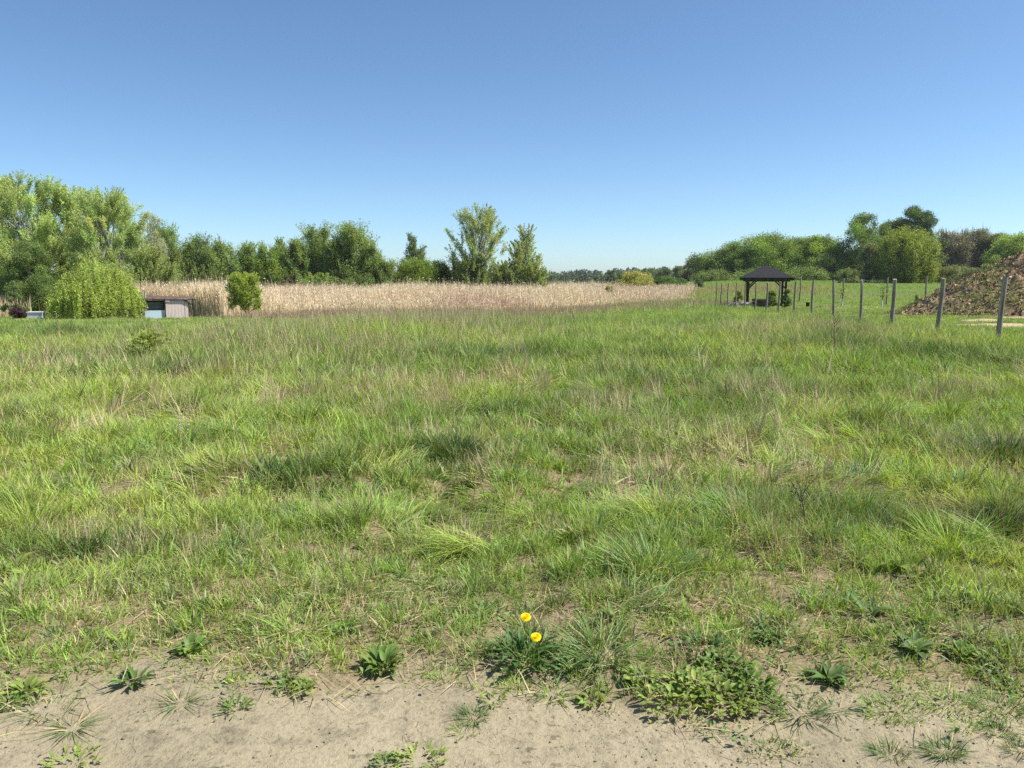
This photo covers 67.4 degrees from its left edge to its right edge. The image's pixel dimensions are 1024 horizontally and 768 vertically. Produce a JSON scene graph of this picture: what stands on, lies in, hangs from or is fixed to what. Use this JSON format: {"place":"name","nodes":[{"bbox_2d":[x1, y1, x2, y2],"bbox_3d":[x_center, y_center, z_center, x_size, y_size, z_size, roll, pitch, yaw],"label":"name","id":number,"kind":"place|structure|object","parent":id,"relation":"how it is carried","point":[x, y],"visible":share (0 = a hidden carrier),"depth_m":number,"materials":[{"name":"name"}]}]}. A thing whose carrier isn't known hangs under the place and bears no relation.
{"place":"outdoors","nodes":[
{"label":"outdoors","id":0,"kind":"place"},
{"bbox_2d":[74,298,760,348],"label":"rusty dry grass","id":1,"kind":"structure","parent":0,"point":[312,311],"depth_m":46.64,"materials":[{"name":"plant"}]},
{"bbox_2d":[0,655,1023,767],"bbox_3d":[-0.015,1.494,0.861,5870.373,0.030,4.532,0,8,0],"label":"dirt path","id":2,"kind":"structure","parent":0,"point":[193,733],"depth_m":2.71,"materials":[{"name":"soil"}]},
{"bbox_2d":[40,740,105,767],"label":"path weed","id":3,"kind":"object","parent":2,"relation":"on","point":[76,748],"visible":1,"depth_m":2.56,"materials":[{"name":"green plant"}]},
{"bbox_2d":[27,697,120,758],"bbox_3d":[-1.556,1.211,2.740,0.363,0.094,0.296,6,10,37],"label":"grass tuft","id":4,"kind":"object","parent":2,"relation":"on","point":[61,732],"visible":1,"depth_m":2.74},
{"bbox_2d":[150,668,217,721],"bbox_3d":[-1.262,1.172,2.879,0.317,0.097,0.276,0,8,0],"label":"grass tuft","id":5,"kind":"object","parent":2,"relation":"on","point":[173,699],"visible":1,"depth_m":2.90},
{"bbox_2d":[390,739,448,767],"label":"path weed","id":6,"kind":"object","parent":2,"relation":"on","point":[433,752],"visible":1,"depth_m":2.58,"materials":[{"name":"green plant"}]},
{"bbox_2d":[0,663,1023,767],"bbox_3d":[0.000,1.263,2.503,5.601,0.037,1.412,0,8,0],"label":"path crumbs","id":7,"kind":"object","parent":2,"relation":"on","point":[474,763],"visible":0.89,"depth_m":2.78,"materials":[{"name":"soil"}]},
{"bbox_2d":[857,733,920,766],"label":"grass tuft","id":8,"kind":"object","parent":2,"relation":"on","point":[888,749],"visible":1,"depth_m":2.61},
{"bbox_2d":[853,688,928,726],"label":"grass tuft","id":9,"kind":"object","parent":2,"relation":"on","point":[900,713],"visible":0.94,"depth_m":2.86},
{"bbox_2d":[908,724,973,767],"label":"grass tuft","id":10,"kind":"object","parent":2,"relation":"on","point":[946,745],"visible":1,"depth_m":2.60,"materials":[{"name":"plant"}]},
{"bbox_2d":[0,277,1023,767],"bbox_3d":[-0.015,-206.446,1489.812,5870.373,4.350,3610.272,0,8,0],"label":"meadow ground","id":11,"kind":"structure","parent":0,"point":[634,707],"depth_m":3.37,"materials":[{"name":"green plant"}]},
{"bbox_2d":[0,674,50,698],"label":"path weed","id":12,"kind":"object","parent":11,"relation":"on","point":[26,684],"visible":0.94,"depth_m":2.98,"materials":[{"name":"green plant"}]},
{"bbox_2d":[0,235,69,313],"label":"dark tree","id":13,"kind":"object","parent":11,"relation":"on","point":[35,282],"visible":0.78,"depth_m":52.43,"materials":[{"name":"green plant"}]},
{"bbox_2d":[0,676,92,733],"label":"grass tuft","id":14,"kind":"object","parent":11,"relation":"on","point":[71,702],"visible":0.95,"depth_m":2.85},
{"bbox_2d":[0,169,93,303],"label":"silver poplar","id":15,"kind":"object","parent":11,"relation":"on","point":[13,194],"visible":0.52,"depth_m":57.72,"materials":[{"name":"green plant"}]},
{"bbox_2d":[0,479,101,528],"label":"coarse grass","id":16,"kind":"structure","parent":11,"relation":"on","point":[46,514],"depth_m":4.96,"materials":[{"name":"plant"}]},
{"bbox_2d":[25,182,117,279],"bbox_3d":[-35.039,-10.997,62.054,7.762,10.189,7.793,0,8,0],"label":"silver poplar","id":17,"kind":"object","parent":11,"relation":"on","point":[79,188],"visible":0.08,"depth_m":60.18,"materials":[{"name":"green plant"}]},
{"bbox_2d":[43,254,147,318],"bbox_3d":[-23.155,-5.398,42.688,5.106,3.820,4.834,-6,10,-35],"label":"weeping willow","id":18,"kind":"object","parent":11,"relation":"on","point":[76,296],"visible":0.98,"depth_m":41.81,"materials":[{"name":"green plant"}]},
{"bbox_2d":[56,185,159,284],"bbox_3d":[-29.895,-9.980,57.380,6.819,9.453,6.516,5,9,31],"label":"silver poplar","id":19,"kind":"object","parent":11,"relation":"on","point":[127,236],"visible":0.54,"depth_m":56.06,"materials":[{"name":"green plant"}]},
{"bbox_2d":[101,664,159,689],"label":"path weed","id":20,"kind":"object","parent":11,"relation":"on","point":[131,673],"visible":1,"depth_m":3.05,"materials":[{"name":"green plant"}]},
{"bbox_2d":[111,326,176,355],"bbox_3d":[-6.727,-0.745,14.214,0.923,0.651,0.933,0,8,0],"label":"leafy forb","id":21,"kind":"object","parent":11,"relation":"on","point":[151,342],"visible":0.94,"depth_m":14.18,"materials":[{"name":"green plant"}]},
{"bbox_2d":[136,210,168,266],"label":"tree","id":22,"kind":"object","parent":11,"relation":"on","point":[160,243],"visible":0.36,"depth_m":82.31,"materials":[{"name":"green plant"}]},
{"bbox_2d":[118,244,190,291],"bbox_3d":[-25.895,-7.497,55.335,5.384,5.034,5.360,4,9,24],"label":"willow shrub","id":23,"kind":"object","parent":11,"relation":"on","point":[154,271],"visible":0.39,"depth_m":54.78,"materials":[{"name":"green plant"}]},
{"bbox_2d":[142,295,195,318],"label":"shed","id":24,"kind":"structure","parent":11,"relation":"on","point":[164,306],"depth_m":44.41,"materials":[{"name":"metal"}]},
{"bbox_2d":[143,219,198,282],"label":"woodland tree","id":25,"kind":"object","parent":11,"relation":"on","point":[168,234],"visible":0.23,"depth_m":94.90,"materials":[{"name":"green plant"}]},
{"bbox_2d":[170,632,212,656],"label":"path weed","id":26,"kind":"object","parent":11,"relation":"on","point":[193,639],"visible":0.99,"depth_m":3.29,"materials":[{"name":"green plant"}]},
{"bbox_2d":[175,259,208,284],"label":"edge shrub","id":27,"kind":"object","parent":11,"relation":"on","point":[193,271],"visible":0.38,"depth_m":80.71,"materials":[{"name":"green plant"}]},
{"bbox_2d":[173,230,213,279],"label":"woodland tree","id":28,"kind":"object","parent":11,"relation":"on","point":[201,255],"visible":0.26,"depth_m":96.64,"materials":[{"name":"green plant"}]},
{"bbox_2d":[196,234,243,279],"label":"woodland tree","id":29,"kind":"object","parent":11,"relation":"on","point":[218,255],"visible":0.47,"depth_m":95.95,"materials":[{"name":"green plant"}]},
{"bbox_2d":[225,270,263,315],"bbox_3d":[-16.378,-5.482,46.973,2.377,2.908,2.259,0,8,0],"label":"young round tree","id":30,"kind":"object","parent":11,"relation":"on","point":[242,290],"visible":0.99,"depth_m":46.59,"materials":[{"name":"green plant"}]},
{"bbox_2d":[226,239,263,278],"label":"woodland tree","id":31,"kind":"object","parent":11,"relation":"on","point":[247,252],"visible":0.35,"depth_m":96.64,"materials":[{"name":"green plant"}]},
{"bbox_2d":[249,240,285,280],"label":"woodland tree","id":32,"kind":"object","parent":11,"relation":"on","point":[272,262],"visible":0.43,"depth_m":94.83,"materials":[{"name":"green plant"}]},
{"bbox_2d":[279,235,312,285],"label":"woodland tree","id":33,"kind":"object","parent":11,"relation":"on","point":[296,250],"visible":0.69,"depth_m":95.89,"materials":[{"name":"green plant"}]},
{"bbox_2d":[240,596,356,652],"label":"coarse grass","id":34,"kind":"structure","parent":11,"relation":"on","point":[275,623],"depth_m":3.44,"materials":[{"name":"plant"}]},
{"bbox_2d":[294,219,334,282],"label":"woodland tree","id":35,"kind":"object","parent":11,"relation":"on","point":[315,241],"visible":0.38,"depth_m":97.37,"materials":[{"name":"green plant"}]},
{"bbox_2d":[295,272,339,288],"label":"edge shrub","id":36,"kind":"object","parent":11,"relation":"on","point":[310,277],"visible":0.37,"depth_m":84.03,"materials":[{"name":"green plant"}]},
{"bbox_2d":[314,235,356,281],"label":"woodland tree","id":37,"kind":"object","parent":11,"relation":"on","point":[330,264],"visible":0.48,"depth_m":94.62,"materials":[{"name":"green plant"}]},
{"bbox_2d":[319,219,386,282],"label":"woodland tree","id":38,"kind":"object","parent":11,"relation":"on","point":[352,238],"visible":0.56,"depth_m":94.28,"materials":[{"name":"green plant"}]},
{"bbox_2d":[359,240,390,283],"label":"woodland tree","id":39,"kind":"object","parent":11,"relation":"on","point":[372,251],"visible":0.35,"depth_m":93.93,"materials":[{"name":"green plant"}]},
{"bbox_2d":[356,642,405,677],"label":"broadleaf weed","id":40,"kind":"object","parent":11,"relation":"on","point":[383,655],"visible":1,"depth_m":3.17,"materials":[{"name":"green plant"}]},
{"bbox_2d":[373,257,401,285],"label":"woodland tree","id":41,"kind":"object","parent":11,"relation":"on","point":[388,268],"visible":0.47,"depth_m":93.42,"materials":[{"name":"green plant"}]},
{"bbox_2d":[105,273,695,315],"bbox_3d":[-16.894,-10.059,80.244,84.949,3.353,63.796,0,8,0],"label":"reed bed","id":42,"kind":"object","parent":11,"relation":"on","point":[209,297],"visible":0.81,"depth_m":63.41,"materials":[{"name":"plant"}]},
{"bbox_2d":[399,232,430,273],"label":"slender tree","id":43,"kind":"object","parent":11,"relation":"on","point":[413,250],"visible":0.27,"depth_m":122.67,"materials":[{"name":"green plant"}]},
{"bbox_2d":[390,254,440,287],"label":"round bush","id":44,"kind":"object","parent":11,"relation":"on","point":[421,269],"visible":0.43,"depth_m":84.15,"materials":[{"name":"green plant"}]},
{"bbox_2d":[429,258,455,285],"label":"round bush","id":45,"kind":"object","parent":11,"relation":"on","point":[442,268],"visible":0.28,"depth_m":88.30,"materials":[{"name":"green plant"}]},
{"bbox_2d":[398,511,491,568],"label":"coarse grass","id":46,"kind":"structure","parent":11,"relation":"on","point":[455,541],"depth_m":4.50,"materials":[{"name":"plant"}]},
{"bbox_2d":[419,425,494,462],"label":"sedge tussock","id":47,"kind":"object","parent":11,"relation":"on","point":[456,438],"visible":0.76,"depth_m":6.62,"materials":[{"name":"green plant"}]},
{"bbox_2d":[449,255,492,287],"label":"poplar thicket","id":48,"kind":"object","parent":11,"relation":"on","point":[473,267],"visible":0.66,"depth_m":84.42,"materials":[{"name":"green plant"}]},
{"bbox_2d":[444,202,509,287],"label":"poplar","id":49,"kind":"object","parent":11,"relation":"on","point":[486,219],"visible":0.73,"depth_m":85.62,"materials":[{"name":"green plant"}]},
{"bbox_2d":[488,259,524,287],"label":"poplar thicket","id":50,"kind":"object","parent":11,"relation":"on","point":[506,269],"visible":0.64,"depth_m":86.30,"materials":[{"name":"green plant"}]},
{"bbox_2d":[0,360,1023,512],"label":"meadow grass","id":51,"kind":"structure","parent":11,"relation":"on","point":[135,439],"depth_m":7.25,"materials":[{"name":"plant"}]},
{"bbox_2d":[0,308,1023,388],"bbox_3d":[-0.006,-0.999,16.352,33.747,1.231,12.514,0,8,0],"label":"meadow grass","id":52,"kind":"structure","parent":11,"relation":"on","point":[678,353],"depth_m":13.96,"materials":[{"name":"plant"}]},
{"bbox_2d":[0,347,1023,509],"bbox_3d":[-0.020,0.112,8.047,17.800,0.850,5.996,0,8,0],"label":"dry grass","id":53,"kind":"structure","parent":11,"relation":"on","point":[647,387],"depth_m":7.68,"materials":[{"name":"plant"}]},
{"bbox_2d":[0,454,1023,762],"bbox_3d":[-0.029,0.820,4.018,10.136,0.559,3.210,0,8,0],"label":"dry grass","id":54,"kind":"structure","parent":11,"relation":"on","point":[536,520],"depth_m":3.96,"materials":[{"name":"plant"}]},
{"bbox_2d":[0,431,1023,767],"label":"grass thatch","id":55,"kind":"object","parent":11,"relation":"on","point":[520,617],"depth_m":3.46,"materials":[{"name":"plant"}]},
{"bbox_2d":[0,301,1023,330],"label":"meadow grass","id":56,"kind":"structure","parent":11,"relation":"on","point":[711,313],"depth_m":29.23,"materials":[{"name":"plant"}]},
{"bbox_2d":[0,553,1023,750],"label":"herbs","id":57,"kind":"object","parent":11,"relation":"on","point":[955,730],"visible":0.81,"depth_m":3.28,"materials":[{"name":"green plant"}]},
{"bbox_2d":[0,290,1023,555],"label":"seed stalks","id":58,"kind":"object","parent":11,"relation":"on","point":[458,336],"visible":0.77,"depth_m":15.95,"materials":[{"name":"plant"}]},
{"bbox_2d":[478,613,569,675],"bbox_3d":[0.052,1.062,3.167,0.390,0.189,0.349,0,8,0],"label":"dandelion","id":59,"kind":"object","parent":11,"relation":"on","point":[534,637],"visible":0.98,"depth_m":3.19,"materials":[{"name":"green plant"}]},
{"bbox_2d":[500,223,551,286],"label":"poplar","id":60,"kind":"object","parent":11,"relation":"on","point":[521,253],"visible":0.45,"depth_m":88.23,"materials":[{"name":"green plant"}]},
{"bbox_2d":[519,254,548,288],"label":"poplar thicket","id":61,"kind":"object","parent":11,"relation":"on","point":[534,274],"visible":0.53,"depth_m":85.78,"materials":[{"name":"green plant"}]},
{"bbox_2d":[199,296,921,316],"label":"meadow grass","id":62,"kind":"structure","parent":11,"relation":"on","point":[857,306],"depth_m":55.13,"materials":[{"name":"plant"}]},
{"bbox_2d":[536,595,666,696],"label":"coarse grass","id":63,"kind":"structure","parent":11,"relation":"on","point":[617,650],"depth_m":3.22,"materials":[{"name":"plant"}]},
{"bbox_2d":[613,269,655,288],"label":"bush","id":64,"kind":"object","parent":11,"relation":"on","point":[629,279],"visible":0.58,"depth_m":106.36,"materials":[{"name":"green plant"}]},
{"bbox_2d":[617,662,658,685],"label":"path weed","id":65,"kind":"object","parent":11,"relation":"on","point":[630,670],"visible":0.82,"depth_m":3.05,"materials":[{"name":"green plant"}]},
{"bbox_2d":[574,508,729,582],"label":"coarse grass","id":66,"kind":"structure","parent":11,"relation":"on","point":[656,571],"depth_m":4.03,"materials":[{"name":"plant"}]},
{"bbox_2d":[600,554,706,619],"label":"coarse grass","id":67,"kind":"structure","parent":11,"relation":"on","point":[658,591],"depth_m":3.71,"materials":[{"name":"plant"}]},
{"bbox_2d":[611,477,725,525],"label":"coarse grass","id":68,"kind":"structure","parent":11,"relation":"on","point":[667,503],"depth_m":5.02,"materials":[{"name":"plant"}]},
{"bbox_2d":[637,677,701,717],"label":"leafy weed","id":69,"kind":"object","parent":11,"relation":"on","point":[670,689],"visible":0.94,"depth_m":2.88,"materials":[{"name":"green plant"}]},
{"bbox_2d":[388,265,979,283],"bbox_3d":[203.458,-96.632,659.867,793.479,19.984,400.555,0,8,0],"label":"distant woodland","id":70,"kind":"object","parent":11,"relation":"on","point":[583,276],"visible":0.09,"depth_m":482.17,"materials":[{"name":"green plant"}]},
{"bbox_2d":[659,663,726,701],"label":"leafy weed","id":71,"kind":"object","parent":11,"relation":"on","point":[702,673],"visible":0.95,"depth_m":2.97,"materials":[{"name":"green plant"}]},
{"bbox_2d":[671,626,734,662],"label":"leafy weed","id":72,"kind":"object","parent":11,"relation":"on","point":[718,637],"visible":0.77,"depth_m":3.26,"materials":[{"name":"green plant"}]},
{"bbox_2d":[690,267,732,281],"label":"undergrowth shrub","id":73,"kind":"object","parent":11,"relation":"on","point":[713,275],"visible":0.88,"depth_m":162.10,"materials":[{"name":"green plant"}]},
{"bbox_2d":[687,247,746,279],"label":"broadleaf tree","id":74,"kind":"object","parent":11,"relation":"on","point":[712,262],"visible":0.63,"depth_m":175.62,"materials":[{"name":"green plant"}]},
{"bbox_2d":[689,674,762,717],"bbox_3d":[0.799,1.167,2.884,0.257,0.068,0.254,0,8,0],"label":"leafy weed","id":75,"kind":"object","parent":11,"relation":"on","point":[729,686],"visible":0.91,"depth_m":2.88,"materials":[{"name":"green plant"}]},
{"bbox_2d":[692,645,761,681],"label":"leafy weed","id":76,"kind":"object","parent":11,"relation":"on","point":[735,658],"visible":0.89,"depth_m":3.11,"materials":[{"name":"green plant"}]},
{"bbox_2d":[713,240,772,279],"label":"broadleaf tree","id":77,"kind":"object","parent":11,"relation":"on","point":[733,255],"visible":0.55,"depth_m":172.88,"materials":[{"name":"green plant"}]},
{"bbox_2d":[710,665,780,700],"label":"leafy weed","id":78,"kind":"object","parent":11,"relation":"on","point":[769,680],"visible":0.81,"depth_m":2.99,"materials":[{"name":"green plant"}]},
{"bbox_2d":[724,682,789,722],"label":"leafy weed","id":79,"kind":"object","parent":11,"relation":"on","point":[755,690],"visible":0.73,"depth_m":2.86,"materials":[{"name":"green plant"}]},
{"bbox_2d":[739,265,794,306],"bbox_3d":[17.695,-6.739,53.584,3.440,3.119,3.440,2,8,14],"label":"gazebo","id":80,"kind":"object","parent":11,"relation":"on","point":[766,273],"visible":0.9,"depth_m":52.24,"materials":[{"name":"wood"}]},
{"bbox_2d":[749,621,786,645],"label":"path weed","id":81,"kind":"object","parent":11,"relation":"on","point":[771,632],"visible":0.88,"depth_m":3.40,"materials":[{"name":"green plant"}]},
{"bbox_2d":[729,230,808,272],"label":"broadleaf tree","id":82,"kind":"object","parent":11,"relation":"on","point":[766,244],"visible":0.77,"depth_m":169.36,"materials":[{"name":"green plant"}]},
{"bbox_2d":[749,673,855,737],"bbox_3d":[1.062,1.196,2.825,0.427,0.120,0.393,0,8,0],"label":"grass tuft","id":83,"kind":"object","parent":11,"relation":"on","point":[817,710],"visible":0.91,"depth_m":2.84,"materials":[{"name":"plant"}]},
{"bbox_2d":[782,263,829,280],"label":"undergrowth shrub","id":84,"kind":"object","parent":11,"relation":"on","point":[808,273],"visible":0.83,"depth_m":156.60,"materials":[{"name":"green plant"}]},
{"bbox_2d":[788,233,847,278],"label":"broadleaf tree","id":85,"kind":"object","parent":11,"relation":"on","point":[818,245],"visible":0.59,"depth_m":166.94,"materials":[{"name":"green plant"}]},
{"bbox_2d":[801,659,853,689],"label":"path weed","id":86,"kind":"object","parent":11,"relation":"on","point":[832,672],"visible":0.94,"depth_m":3.08,"materials":[{"name":"green plant"}]},
{"bbox_2d":[805,246,863,279],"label":"broadleaf tree","id":87,"kind":"object","parent":11,"relation":"on","point":[840,264],"visible":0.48,"depth_m":162.65,"materials":[{"name":"green plant"}]},
{"bbox_2d":[827,210,894,279],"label":"broadleaf tree","id":88,"kind":"object","parent":11,"relation":"on","point":[862,232],"visible":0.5,"depth_m":160.37,"materials":[{"name":"green plant"}]},
{"bbox_2d":[853,242,878,281],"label":"pale willow","id":89,"kind":"object","parent":11,"relation":"on","point":[867,260],"visible":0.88,"depth_m":140.57,"materials":[{"name":"green plant"}]},
{"bbox_2d":[840,502,934,535],"bbox_3d":[2.346,0.851,4.848,0.633,0.213,0.631,0,8,0],"label":"sedge tussock","id":90,"kind":"object","parent":11,"relation":"on","point":[918,524],"visible":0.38,"depth_m":4.83,"materials":[{"name":"green plant"}]},
{"bbox_2d":[871,224,947,282],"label":"dome willow","id":91,"kind":"object","parent":11,"relation":"on","point":[906,245],"visible":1,"depth_m":135.88,"materials":[{"name":"green plant"}]},
{"bbox_2d":[892,631,939,660],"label":"path weed","id":92,"kind":"object","parent":11,"relation":"on","point":[906,644],"visible":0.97,"depth_m":3.27,"materials":[{"name":"green plant"}]},
{"bbox_2d":[893,205,951,268],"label":"broadleaf tree","id":93,"kind":"object","parent":11,"relation":"on","point":[926,220],"visible":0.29,"depth_m":170.88,"materials":[{"name":"green plant"}]},
{"bbox_2d":[910,678,989,718],"bbox_3d":[1.641,1.173,2.888,0.310,0.077,0.289,0,8,0],"label":"grass tuft","id":94,"kind":"object","parent":11,"relation":"on","point":[955,694],"visible":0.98,"depth_m":2.91,"materials":[{"name":"plant"}]},
{"bbox_2d":[886,495,1014,558],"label":"coarse grass","id":95,"kind":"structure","parent":11,"relation":"on","point":[953,539],"depth_m":4.49,"materials":[{"name":"plant"}]},
{"bbox_2d":[883,249,1023,316],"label":"soil mound","id":96,"kind":"object","parent":11,"relation":"on","point":[978,293],"visible":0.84,"depth_m":36.51,"materials":[{"name":"brown soil"}]},
{"bbox_2d":[937,639,978,661],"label":"path weed","id":97,"kind":"object","parent":11,"relation":"on","point":[958,643],"visible":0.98,"depth_m":3.26,"materials":[{"name":"green plant"}]},
{"bbox_2d":[940,232,976,267],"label":"bare tree","id":98,"kind":"object","parent":11,"relation":"on","point":[962,256],"visible":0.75,"depth_m":181.50,"materials":[{"name":"grey plant"}]},
{"bbox_2d":[937,420,1023,467],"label":"sedge tussock","id":99,"kind":"object","parent":11,"relation":"on","point":[1003,451],"visible":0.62,"depth_m":6.63,"materials":[{"name":"green plant"}]},
{"bbox_2d":[948,493,1023,538],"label":"sedge tussock","id":100,"kind":"object","parent":11,"relation":"on","point":[994,519],"visible":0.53,"depth_m":4.85,"materials":[{"name":"green plant"}]},
{"bbox_2d":[960,681,1023,723],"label":"grass tuft","id":101,"kind":"object","parent":11,"relation":"on","point":[1021,712],"visible":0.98,"depth_m":2.89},
{"bbox_2d":[996,276,1007,339],"bbox_3d":[10.798,-1.479,16.960,0.142,1.794,0.115,0,8,0],"label":"fence post","id":102,"kind":"object","parent":11,"relation":"on","point":[1002,302],"visible":0.78,"depth_m":16.89,"materials":[{"name":"grey wood"}]},
{"bbox_2d":[981,230,1023,264],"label":"broadleaf tree","id":103,"kind":"object","parent":11,"relation":"on","point":[1008,246],"visible":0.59,"depth_m":168.16,"materials":[{"name":"green plant"}]},
{"bbox_2d":[0,299,1023,387],"bbox_3d":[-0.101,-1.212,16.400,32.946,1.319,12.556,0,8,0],"label":"dry grass","id":104,"kind":"structure","parent":0,"point":[297,353],"depth_m":14.35,"materials":[{"name":"plant"}]},
{"bbox_2d":[0,0,1023,274],"label":"sky","id":105,"kind":"structure","parent":0,"point":[640,134],"materials":[{"name":"blue"}]},
{"bbox_2d":[552,295,891,313],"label":"dry grass","id":106,"kind":"structure","parent":0,"point":[675,302],"depth_m":54.90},
{"bbox_2d":[676,279,948,303],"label":"field grass","id":107,"kind":"structure","parent":0,"point":[710,286],"depth_m":104.13,"materials":[{"name":"plant"}]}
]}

